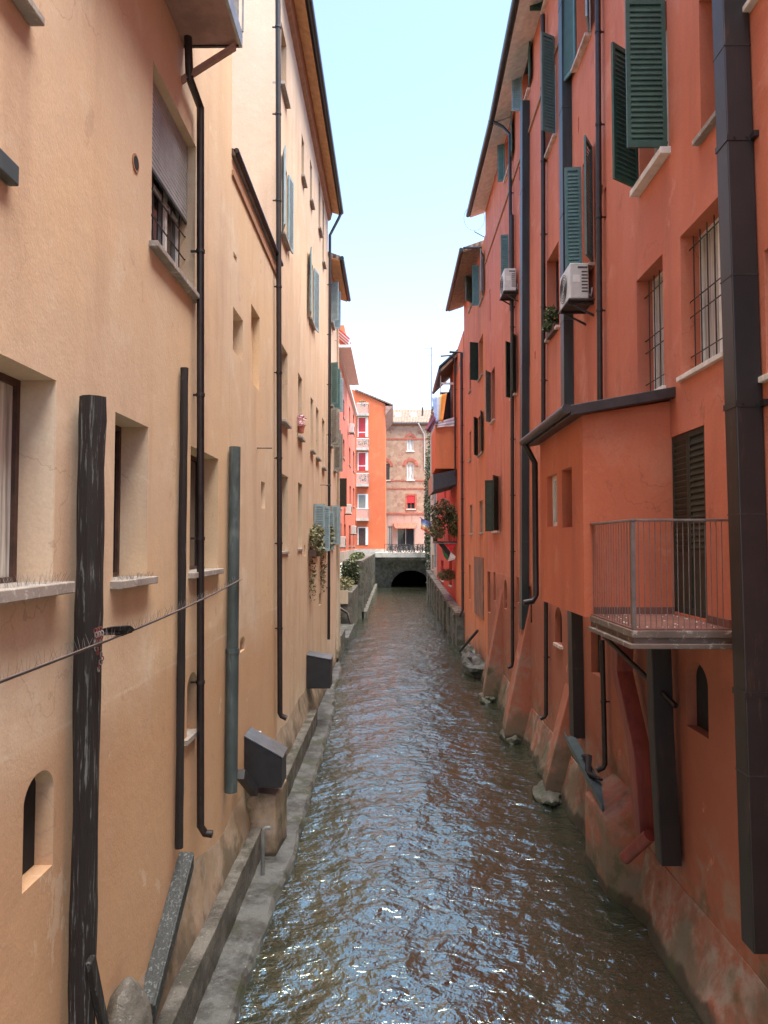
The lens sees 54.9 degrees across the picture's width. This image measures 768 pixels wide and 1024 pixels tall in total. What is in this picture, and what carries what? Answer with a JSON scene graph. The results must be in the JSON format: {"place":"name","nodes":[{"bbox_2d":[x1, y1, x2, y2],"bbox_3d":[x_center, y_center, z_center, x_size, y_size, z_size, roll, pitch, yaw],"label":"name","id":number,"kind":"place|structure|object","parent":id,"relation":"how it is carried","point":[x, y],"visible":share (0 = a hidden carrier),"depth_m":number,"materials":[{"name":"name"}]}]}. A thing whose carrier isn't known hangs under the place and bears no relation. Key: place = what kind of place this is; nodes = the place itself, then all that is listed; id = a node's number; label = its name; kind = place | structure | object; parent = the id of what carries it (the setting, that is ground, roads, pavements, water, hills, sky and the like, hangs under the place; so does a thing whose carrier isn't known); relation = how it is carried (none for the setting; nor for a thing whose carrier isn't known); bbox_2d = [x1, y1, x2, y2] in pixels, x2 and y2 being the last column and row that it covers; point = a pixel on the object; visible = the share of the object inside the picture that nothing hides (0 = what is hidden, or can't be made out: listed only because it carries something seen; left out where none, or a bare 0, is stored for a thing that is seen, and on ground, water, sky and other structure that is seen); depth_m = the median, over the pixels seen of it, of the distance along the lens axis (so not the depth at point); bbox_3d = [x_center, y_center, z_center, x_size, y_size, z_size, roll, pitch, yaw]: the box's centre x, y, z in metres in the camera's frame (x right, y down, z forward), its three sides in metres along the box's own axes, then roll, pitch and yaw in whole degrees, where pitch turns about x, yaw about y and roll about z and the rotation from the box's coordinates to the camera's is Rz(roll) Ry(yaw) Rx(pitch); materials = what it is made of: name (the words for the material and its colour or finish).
{"place":"outdoors","nodes":[
{"label":"outdoors","id":0,"kind":"place"},
{"bbox_2d":[313,0,511,577],"label":"sky","id":1,"kind":"structure","parent":0,"point":[410,84],"materials":[{"name":"blue"}]},
{"bbox_2d":[236,584,701,1023],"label":"water","id":2,"kind":"structure","parent":0,"point":[441,873],"depth_m":11.44,"materials":[{"name":"liquid"}]},
{"bbox_2d":[193,661,341,1023],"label":"stone ledge","id":3,"kind":"object","parent":2,"relation":"in","point":[223,997],"visible":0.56,"depth_m":10.69,"materials":[{"name":"stone"}]},
{"bbox_2d":[155,828,261,1023],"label":"stone kerb","id":4,"kind":"structure","parent":3,"relation":"on","point":[193,977],"depth_m":8.94,"materials":[{"name":"stone"}]},
{"bbox_2d":[107,976,152,1023],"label":"boulder","id":5,"kind":"object","parent":4,"relation":"on","point":[129,1002],"visible":0.96,"depth_m":6.30,"materials":[{"name":"stone"}]},
{"bbox_2d":[261,826,270,874],"bbox_3d":[-1.846,5.299,11.559,0.154,0.780,0.057,0,-2,1],"label":"standpipe","id":6,"kind":"object","parent":3,"relation":"on","point":[265,828],"visible":1,"depth_m":11.54,"materials":[{"name":"metal"}]},
{"bbox_2d":[286,709,316,797],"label":"stone kerb","id":7,"kind":"structure","parent":3,"relation":"on","point":[296,754],"depth_m":17.42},
{"bbox_2d":[340,624,354,647],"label":"landing","id":8,"kind":"object","parent":2,"relation":"in","point":[349,631],"visible":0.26,"depth_m":40.18,"materials":[{"name":"concrete"}]},
{"bbox_2d":[340,584,357,624],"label":"terrace","id":9,"kind":"structure","parent":2,"relation":"in","point":[351,607],"depth_m":43.95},
{"bbox_2d":[340,576,354,589],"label":"shrubs","id":10,"kind":"object","parent":9,"relation":"on","point":[345,584],"visible":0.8,"depth_m":45.76,"materials":[{"name":"green plant"}]},
{"bbox_2d":[342,554,376,618],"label":"retaining wall","id":11,"kind":"structure","parent":2,"relation":"in","point":[367,587],"depth_m":55.20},
{"bbox_2d":[340,558,360,584],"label":"bush","id":12,"kind":"object","parent":11,"relation":"attached to","point":[347,570],"visible":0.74,"depth_m":51.49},
{"bbox_2d":[426,570,463,646],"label":"garden wall","id":13,"kind":"structure","parent":2,"relation":"in","point":[446,608],"depth_m":45.52,"materials":[{"name":"concrete"}]},
{"bbox_2d":[460,652,485,677],"bbox_3d":[3.744,6.331,30.333,1.232,1.197,3.166,0,-2,1],"label":"foot stone","id":14,"kind":"object","parent":2,"relation":"in","point":[473,665],"visible":0.66,"depth_m":29.48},
{"bbox_2d":[532,780,561,805],"bbox_3d":[3.375,5.896,15.316,0.607,0.356,1.266,0,-2,11],"label":"foot stone","id":15,"kind":"object","parent":2,"relation":"in","point":[543,796],"visible":0.83,"depth_m":15.07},
{"bbox_2d":[585,772,646,908],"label":"pier","id":16,"kind":"structure","parent":2,"relation":"in","point":[611,834],"depth_m":11.12,"materials":[{"name":"red paint"}]},
{"bbox_2d":[564,733,603,811],"bbox_3d":[3.534,4.443,12.833,0.225,0.509,2.779,0,-2,2],"label":"metal trough","id":17,"kind":"object","parent":16,"relation":"on","point":[584,763],"visible":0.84,"depth_m":12.73,"materials":[{"name":"grey metal"}]},
{"bbox_2d":[619,829,654,863],"bbox_3d":[3.513,4.644,10.260,0.171,0.628,0.630,1,-3,-23],"label":"stub pipe","id":18,"kind":"object","parent":16,"relation":"attached to","point":[637,846],"visible":0.94,"depth_m":10.17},
{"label":"canal bed","id":19,"kind":"structure","parent":0,"visible":0},
{"bbox_2d":[375,544,426,586],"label":"bridge","id":20,"kind":"structure","parent":19,"relation":"on","point":[401,567],"depth_m":90.27,"materials":[{"name":"concrete"}]},
{"label":"ground","id":21,"kind":"structure","parent":0,"visible":0},
{"bbox_2d":[0,0,326,1023],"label":"ochre house","id":22,"kind":"structure","parent":21,"relation":"on","point":[138,248],"depth_m":6.95,"materials":[{"name":"beige paint"}]},
{"bbox_2d":[0,148,18,185],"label":"window sill","id":23,"kind":"structure","parent":22,"relation":"attached to","point":[9,171],"depth_m":4.58,"materials":[{"name":"stone"}]},
{"bbox_2d":[0,372,74,603],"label":"window","id":24,"kind":"structure","parent":22,"relation":"in","point":[10,387],"depth_m":5.22,"materials":[{"name":"white wood"}]},
{"bbox_2d":[68,395,106,1023],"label":"timber post","id":25,"kind":"object","parent":22,"relation":"attached to","point":[87,675],"visible":0.96,"depth_m":5.50,"materials":[{"name":"wood"}]},
{"bbox_2d":[85,955,108,1023],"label":"wood wedge","id":26,"kind":"object","parent":25,"relation":"attached to","point":[96,989],"visible":1,"depth_m":5.44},
{"bbox_2d":[0,578,241,683],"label":"spiked rod","id":27,"kind":"object","parent":22,"relation":"attached to","point":[34,668],"visible":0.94,"depth_m":5.17,"materials":[{"name":"metal"}]},
{"bbox_2d":[93,627,103,671],"bbox_3d":[-2.071,1.001,5.355,0.051,0.334,0.127,0,-2,1],"label":"chain","id":28,"kind":"object","parent":27,"relation":"hanging from","point":[97,640],"visible":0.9,"depth_m":5.36,"materials":[{"name":"grey metal"}]},
{"bbox_2d":[102,625,133,635],"bbox_3d":[-2.069,0.924,5.723,0.139,0.091,0.323,-2,-3,45],"label":"driftwood","id":29,"kind":"object","parent":27,"relation":"attached to","point":[123,630],"visible":0.77,"depth_m":5.70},
{"bbox_2d":[110,425,157,588],"bbox_3d":[-2.471,-0.087,6.907,0.430,1.554,1.004,0,-2,1],"label":"window","id":30,"kind":"structure","parent":22,"relation":"in","point":[135,582],"depth_m":7.28,"materials":[{"name":"brown wood"}]},
{"bbox_2d":[144,852,193,1023],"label":"slanting plank","id":31,"kind":"object","parent":22,"relation":"attached to","point":[160,960],"visible":0.82,"depth_m":7.64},
{"bbox_2d":[149,81,199,302],"bbox_3d":[-2.427,-3.593,8.317,0.350,1.945,1.768,0,-2,1],"label":"window","id":32,"kind":"structure","parent":22,"relation":"in","point":[169,148],"depth_m":8.43,"materials":[{"name":"white paint"}]},
{"bbox_2d":[175,367,188,849],"bbox_3d":[-2.279,1.046,8.332,0.098,5.385,0.114,0,-2,1],"label":"timber post","id":33,"kind":"object","parent":22,"relation":"attached to","point":[180,677],"visible":1,"depth_m":8.30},
{"bbox_2d":[188,455,223,578],"bbox_3d":[-2.441,0.028,9.613,0.390,1.601,1.551,0,-2,1],"label":"window","id":34,"kind":"structure","parent":22,"relation":"in","point":[193,573],"depth_m":10.05,"materials":[{"name":"brown wood"}]},
{"bbox_2d":[225,446,240,793],"bbox_3d":[-2.212,1.542,10.833,0.200,5.024,0.250,0,-2,1],"label":"zinc duct","id":35,"kind":"object","parent":22,"relation":"attached to","point":[231,717],"visible":1,"depth_m":10.76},
{"bbox_2d":[237,769,258,795],"bbox_3d":[-2.142,4.267,11.638,0.129,0.615,0.842,0,-2,7],"label":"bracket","id":36,"kind":"object","parent":22,"relation":"attached to","point":[246,781],"visible":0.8,"depth_m":11.52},
{"bbox_2d":[244,727,287,787],"bbox_3d":[-1.971,4.108,12.402,0.640,0.852,0.580,0,-2,1],"label":"black box","id":37,"kind":"object","parent":22,"relation":"attached to","point":[264,761],"visible":0.93,"depth_m":12.13,"materials":[{"name":"metal"}]},
{"bbox_2d":[246,779,286,856],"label":"concrete block","id":38,"kind":"structure","parent":22,"relation":"attached to","point":[267,806],"depth_m":12.25,"materials":[{"name":"paint"}]},
{"bbox_2d":[232,0,343,735],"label":"tall house","id":39,"kind":"structure","parent":21,"relation":"on","point":[282,139],"depth_m":18.45,"materials":[{"name":"white paint"}]},
{"bbox_2d":[273,81,290,108],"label":"window","id":40,"kind":"structure","parent":39,"relation":"in","point":[285,94],"depth_m":16.52,"materials":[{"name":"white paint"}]},
{"bbox_2d":[281,145,293,253],"bbox_3d":[-2.296,-6.970,16.707,0.393,1.805,1.665,0,-2,1],"label":"window","id":41,"kind":"structure","parent":39,"relation":"in","point":[288,239],"depth_m":17.11,"materials":[{"name":"teal paint"}]},
{"bbox_2d":[309,247,318,332],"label":"window","id":42,"kind":"structure","parent":39,"relation":"in","point":[314,321],"depth_m":22.78,"materials":[{"name":"teal paint"}]},
{"bbox_2d":[309,524,325,600],"bbox_3d":[-1.998,1.475,21.879,0.604,2.321,1.219,0,-2,1],"label":"hanging plant","id":43,"kind":"object","parent":39,"relation":"attached to","point":[315,550],"visible":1,"depth_m":21.74,"materials":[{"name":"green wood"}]},
{"bbox_2d":[306,651,332,688],"bbox_3d":[-1.844,4.538,21.338,0.700,0.953,0.830,0,-2,1],"label":"black box","id":44,"kind":"object","parent":39,"relation":"on","point":[318,670],"visible":1,"depth_m":20.94,"materials":[{"name":"metal"}]},
{"bbox_2d":[314,504,329,550],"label":"window","id":45,"kind":"structure","parent":39,"relation":"in","point":[321,512],"depth_m":22.88,"materials":[{"name":"teal paint"}]},
{"bbox_2d":[320,525,335,592],"bbox_3d":[-1.946,1.570,25.345,0.597,2.381,1.268,0,-2,1],"label":"hanging plant","id":46,"kind":"object","parent":39,"relation":"attached to","point":[331,543],"visible":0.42,"depth_m":25.33,"materials":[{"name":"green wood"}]},
{"bbox_2d":[327,253,350,669],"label":"cream house","id":47,"kind":"structure","parent":21,"relation":"on","point":[340,290],"depth_m":30.25,"materials":[{"name":"white paint"}]},
{"bbox_2d":[331,362,339,408],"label":"window","id":48,"kind":"structure","parent":47,"relation":"in","point":[335,372],"depth_m":29.20,"materials":[{"name":"green paint"}]},
{"bbox_2d":[331,408,339,448],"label":"window","id":49,"kind":"structure","parent":47,"relation":"in","point":[335,415],"depth_m":28.94,"materials":[{"name":"white paint"}]},
{"bbox_2d":[331,282,340,330],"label":"window","id":50,"kind":"structure","parent":47,"relation":"in","point":[336,294],"depth_m":29.45,"materials":[{"name":"teal paint"}]},
{"bbox_2d":[332,505,340,545],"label":"window","id":51,"kind":"structure","parent":47,"relation":"in","point":[337,510],"depth_m":29.39,"materials":[{"name":"white paint"}]},
{"bbox_2d":[333,430,342,472],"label":"window","id":52,"kind":"structure","parent":47,"relation":"in","point":[338,451],"depth_m":30.73,"materials":[{"name":"white paint"}]},
{"bbox_2d":[339,325,358,562],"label":"pink house","id":53,"kind":"structure","parent":21,"relation":"on","point":[348,371],"depth_m":56.02,"materials":[{"name":"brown paint"}]},
{"bbox_2d":[340,478,346,509],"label":"window","id":54,"kind":"structure","parent":53,"relation":"in","point":[343,481],"depth_m":48.78,"materials":[{"name":"brown paint"}]},
{"bbox_2d":[351,389,392,553],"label":"orange house","id":55,"kind":"structure","parent":21,"relation":"on","point":[373,420],"depth_m":90.28,"materials":[{"name":"paint"}]},
{"bbox_2d":[358,417,367,436],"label":"balcony door","id":56,"kind":"structure","parent":55,"relation":"in","point":[362,421],"depth_m":90.50,"materials":[{"name":"red paint"}]},
{"bbox_2d":[358,452,367,470],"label":"balcony door","id":57,"kind":"structure","parent":55,"relation":"in","point":[362,456],"depth_m":90.32,"materials":[{"name":"red paint"}]},
{"bbox_2d":[358,494,367,507],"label":"balcony door","id":58,"kind":"structure","parent":55,"relation":"in","point":[362,498],"depth_m":90.12,"materials":[{"name":"grey paint"}]},
{"bbox_2d":[358,527,367,544],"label":"balcony door","id":59,"kind":"structure","parent":55,"relation":"in","point":[362,531],"depth_m":89.95,"materials":[{"name":"white wood"}]},
{"bbox_2d":[386,407,433,550],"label":"rubble stone house","id":60,"kind":"structure","parent":21,"relation":"on","point":[407,441],"depth_m":106.25,"materials":[{"name":"brick"}]},
{"bbox_2d":[397,529,413,550],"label":"window","id":61,"kind":"structure","parent":60,"relation":"in","point":[404,536],"depth_m":106.11,"materials":[{"name":"glass"}]},
{"bbox_2d":[403,458,417,480],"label":"window","id":62,"kind":"structure","parent":60,"relation":"in","point":[410,467],"depth_m":106.42,"materials":[{"name":"white paint"}]},
{"bbox_2d":[405,494,416,510],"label":"window","id":63,"kind":"structure","parent":60,"relation":"in","point":[410,501],"depth_m":106.14,"materials":[{"name":"red"}]},
{"bbox_2d":[426,412,436,576],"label":"pale house","id":64,"kind":"structure","parent":21,"relation":"on","point":[433,498],"depth_m":67.50,"materials":[{"name":"white paint"}]},
{"bbox_2d":[431,331,464,643],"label":"crimson house","id":65,"kind":"structure","parent":21,"relation":"on","point":[445,449],"depth_m":42.17,"materials":[{"name":"red paint"}]},
{"bbox_2d":[428,519,445,538],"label":"balcony plants","id":66,"kind":"object","parent":65,"relation":"on","point":[432,531],"visible":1,"depth_m":41.75,"materials":[{"name":"green plant"}]},
{"bbox_2d":[432,393,446,422],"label":"banner","id":67,"kind":"object","parent":65,"relation":"attached to","point":[439,402],"visible":1,"depth_m":42.11,"materials":[{"name":"fabric"}]},
{"bbox_2d":[428,469,456,495],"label":"dark awning","id":68,"kind":"object","parent":65,"relation":"attached to","point":[442,482],"visible":1,"depth_m":42.09,"materials":[{"name":"fabric"}]},
{"bbox_2d":[429,498,456,524],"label":"balcony plants","id":69,"kind":"object","parent":65,"relation":"on","point":[449,509],"visible":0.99,"depth_m":41.80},
{"bbox_2d":[434,543,456,560],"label":"triangle flag","id":70,"kind":"object","parent":65,"relation":"attached to","point":[450,547],"visible":0.91,"depth_m":41.97,"materials":[{"name":"fabric"}]},
{"bbox_2d":[437,568,454,580],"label":"balcony plants","id":71,"kind":"object","parent":65,"relation":"on","point":[446,574],"visible":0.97,"depth_m":43.52,"materials":[{"name":"green plant"}]},
{"bbox_2d":[446,513,457,537],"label":"balcony plants","id":72,"kind":"object","parent":65,"relation":"on","point":[454,527],"visible":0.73,"depth_m":41.79,"materials":[{"name":"green plant"}]},
{"bbox_2d":[445,237,487,661],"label":"orange wall house","id":73,"kind":"structure","parent":21,"relation":"on","point":[467,291],"depth_m":32.47,"materials":[{"name":"brown paint"}]},
{"bbox_2d":[465,276,471,313],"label":"window","id":74,"kind":"structure","parent":73,"relation":"in","point":[468,280],"depth_m":33.77,"materials":[{"name":"green wood"}]},
{"bbox_2d":[470,342,482,381],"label":"window","id":75,"kind":"structure","parent":73,"relation":"in","point":[474,372],"depth_m":31.36,"materials":[{"name":"wood"}]},
{"bbox_2d":[472,248,483,306],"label":"window","id":76,"kind":"structure","parent":73,"relation":"in","point":[475,268],"depth_m":31.07,"materials":[{"name":"teal wood"}]},
{"bbox_2d":[474,410,482,457],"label":"window","id":77,"kind":"structure","parent":73,"relation":"in","point":[481,413],"depth_m":31.18,"materials":[{"name":"brown wood"}]},
{"bbox_2d":[474,556,483,619],"bbox_3d":[4.023,3.167,31.394,0.034,2.500,3.241,0,-2,1],"label":"old door","id":78,"kind":"structure","parent":73,"relation":"in","point":[478,561],"depth_m":30.99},
{"bbox_2d":[466,0,767,1023],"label":"red house","id":79,"kind":"structure","parent":21,"relation":"on","point":[606,498],"depth_m":10.11,"materials":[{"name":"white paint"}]},
{"bbox_2d":[485,370,494,424],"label":"window","id":80,"kind":"structure","parent":79,"relation":"in","point":[487,374],"depth_m":27.24,"materials":[{"name":"brown wood"}]},
{"bbox_2d":[485,475,498,532],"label":"window","id":81,"kind":"structure","parent":79,"relation":"in","point":[491,486],"depth_m":26.95,"materials":[{"name":"green wood"}]},
{"bbox_2d":[483,589,502,701],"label":"buttress","id":82,"kind":"structure","parent":79,"relation":"attached to","point":[493,677],"depth_m":24.68,"materials":[{"name":"red paint"}]},
{"bbox_2d":[497,111,511,183],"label":"window","id":83,"kind":"structure","parent":79,"relation":"in","point":[501,175],"depth_m":24.04,"materials":[{"name":"white paint"}]},
{"bbox_2d":[501,234,508,275],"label":"window","id":84,"kind":"structure","parent":79,"relation":"in","point":[504,238],"depth_m":23.29,"materials":[{"name":"teal wood"}]},
{"bbox_2d":[499,268,517,307],"bbox_3d":[3.717,-6.616,21.957,0.465,0.960,0.840,0,-2,1],"label":"air conditioner","id":85,"kind":"object","parent":79,"relation":"attached to","point":[508,290],"visible":0.99,"depth_m":21.58,"materials":[{"name":"white paint"}]},
{"bbox_2d":[505,332,516,400],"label":"window","id":86,"kind":"structure","parent":79,"relation":"in","point":[513,337],"depth_m":21.92,"materials":[{"name":"brown wood"}]},
{"bbox_2d":[502,604,530,743],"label":"buttress","id":87,"kind":"structure","parent":79,"relation":"attached to","point":[517,712],"depth_m":19.69,"materials":[{"name":"red paint"}]},
{"bbox_2d":[511,41,529,110],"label":"window","id":88,"kind":"structure","parent":79,"relation":"in","point":[516,85],"depth_m":20.84,"materials":[{"name":"white paint"}]},
{"bbox_2d":[530,0,547,13],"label":"window","id":89,"kind":"structure","parent":79,"relation":"in","point":[541,7],"depth_m":17.93,"materials":[{"name":"white paint"}]},
{"bbox_2d":[541,31,556,163],"bbox_3d":[3.839,-9.580,17.210,0.645,2.340,1.428,0,-2,1],"label":"window","id":90,"kind":"structure","parent":79,"relation":"in","point":[548,67],"depth_m":16.60,"materials":[{"name":"white paint"}]},
{"bbox_2d":[541,304,558,339],"bbox_3d":[3.810,-4.373,16.876,0.444,0.687,0.830,0,-2,1],"label":"window box","id":91,"kind":"object","parent":79,"relation":"on","point":[550,322],"visible":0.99,"depth_m":16.76,"materials":[{"name":"green wood"}]},
{"bbox_2d":[544,258,559,343],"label":"window","id":92,"kind":"structure","parent":79,"relation":"in","point":[556,327],"depth_m":17.54,"materials":[{"name":"brown wood"}]},
{"bbox_2d":[552,475,556,525],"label":"window","id":93,"kind":"structure","parent":79,"relation":"in","point":[554,479],"depth_m":11.99,"materials":[{"name":"white paint"}]},
{"bbox_2d":[543,683,570,792],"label":"buttress","id":94,"kind":"structure","parent":79,"relation":"attached to","point":[556,764],"depth_m":15.27,"materials":[{"name":"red paint"}]},
{"bbox_2d":[558,263,594,325],"bbox_3d":[3.603,-4.044,13.843,0.490,0.960,0.840,0,-2,1],"label":"air conditioner","id":95,"kind":"object","parent":79,"relation":"attached to","point":[574,292],"visible":1,"depth_m":13.49,"materials":[{"name":"white paint"}]},
{"bbox_2d":[563,0,590,81],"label":"window","id":96,"kind":"structure","parent":79,"relation":"in","point":[572,60],"depth_m":14.89,"materials":[{"name":"white paint"}]},
{"bbox_2d":[564,135,594,273],"bbox_3d":[3.799,-5.604,13.775,0.559,2.237,1.189,0,-2,-1],"label":"window","id":97,"kind":"structure","parent":79,"relation":"in","point":[573,216],"depth_m":14.30,"materials":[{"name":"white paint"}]},
{"bbox_2d":[611,641,653,834],"bbox_3d":[3.598,2.977,10.735,0.359,3.050,0.956,0,-2,1],"label":"wall duct","id":98,"kind":"object","parent":79,"relation":"attached to","point":[635,734],"depth_m":10.47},
{"bbox_2d":[602,637,677,707],"bbox_3d":[3.435,2.120,10.033,0.070,0.742,1.630,1,-2,-16],"label":"brace rod","id":99,"kind":"object","parent":79,"relation":"attached to","point":[643,674],"visible":0.77,"depth_m":10.04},
{"bbox_2d":[611,0,670,196],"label":"window","id":100,"kind":"structure","parent":79,"relation":"in","point":[639,71],"depth_m":9.92,"materials":[{"name":"green paint"}]},
{"bbox_2d":[644,270,665,390],"bbox_3d":[3.934,-2.567,10.612,0.360,1.890,1.197,0,-2,1],"label":"window","id":101,"kind":"structure","parent":79,"relation":"in","point":[657,283],"depth_m":10.97,"materials":[{"name":"white paint"}]},
{"bbox_2d":[646,649,681,865],"bbox_3d":[3.605,3.033,9.548,0.320,2.900,0.309,0,-2,1],"label":"wall duct","id":102,"kind":"object","parent":79,"relation":"attached to","point":[663,771],"depth_m":9.45,"materials":[{"name":"metal"}]},
{"bbox_2d":[672,426,707,617],"bbox_3d":[3.830,0.137,9.242,0.037,2.280,1.040,0,-2,1],"label":"balcony door","id":103,"kind":"structure","parent":79,"relation":"in","point":[688,449],"depth_m":9.23,"materials":[{"name":"brown paint"}]},
{"bbox_2d":[676,215,722,381],"bbox_3d":[3.915,-2.622,8.854,0.360,1.872,1.328,0,-2,1],"label":"window","id":104,"kind":"structure","parent":79,"relation":"in","point":[710,310],"depth_m":9.14,"materials":[{"name":"white paint"}]},
{"bbox_2d":[692,111,715,145],"bbox_3d":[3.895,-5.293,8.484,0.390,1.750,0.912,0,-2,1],"label":"window sill","id":105,"kind":"structure","parent":79,"relation":"in","point":[710,124],"depth_m":8.59,"materials":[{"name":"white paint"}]},
{"bbox_2d":[712,0,767,953],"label":"wall duct","id":106,"kind":"structure","parent":79,"relation":"attached to","point":[737,135],"depth_m":7.36,"materials":[{"name":"metal"}]},
{"bbox_2d":[742,0,757,12],"bbox_3d":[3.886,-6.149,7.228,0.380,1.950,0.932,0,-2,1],"label":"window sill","id":107,"kind":"structure","parent":79,"relation":"in","point":[749,5],"depth_m":7.55,"materials":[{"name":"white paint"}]},
{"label":"ivy clad house","id":108,"kind":"object","parent":21,"relation":"on","visible":0},
{"bbox_2d":[423,433,430,582],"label":"climbing ivy","id":109,"kind":"object","parent":108,"relation":"attached to","point":[427,541],"visible":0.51,"depth_m":77.29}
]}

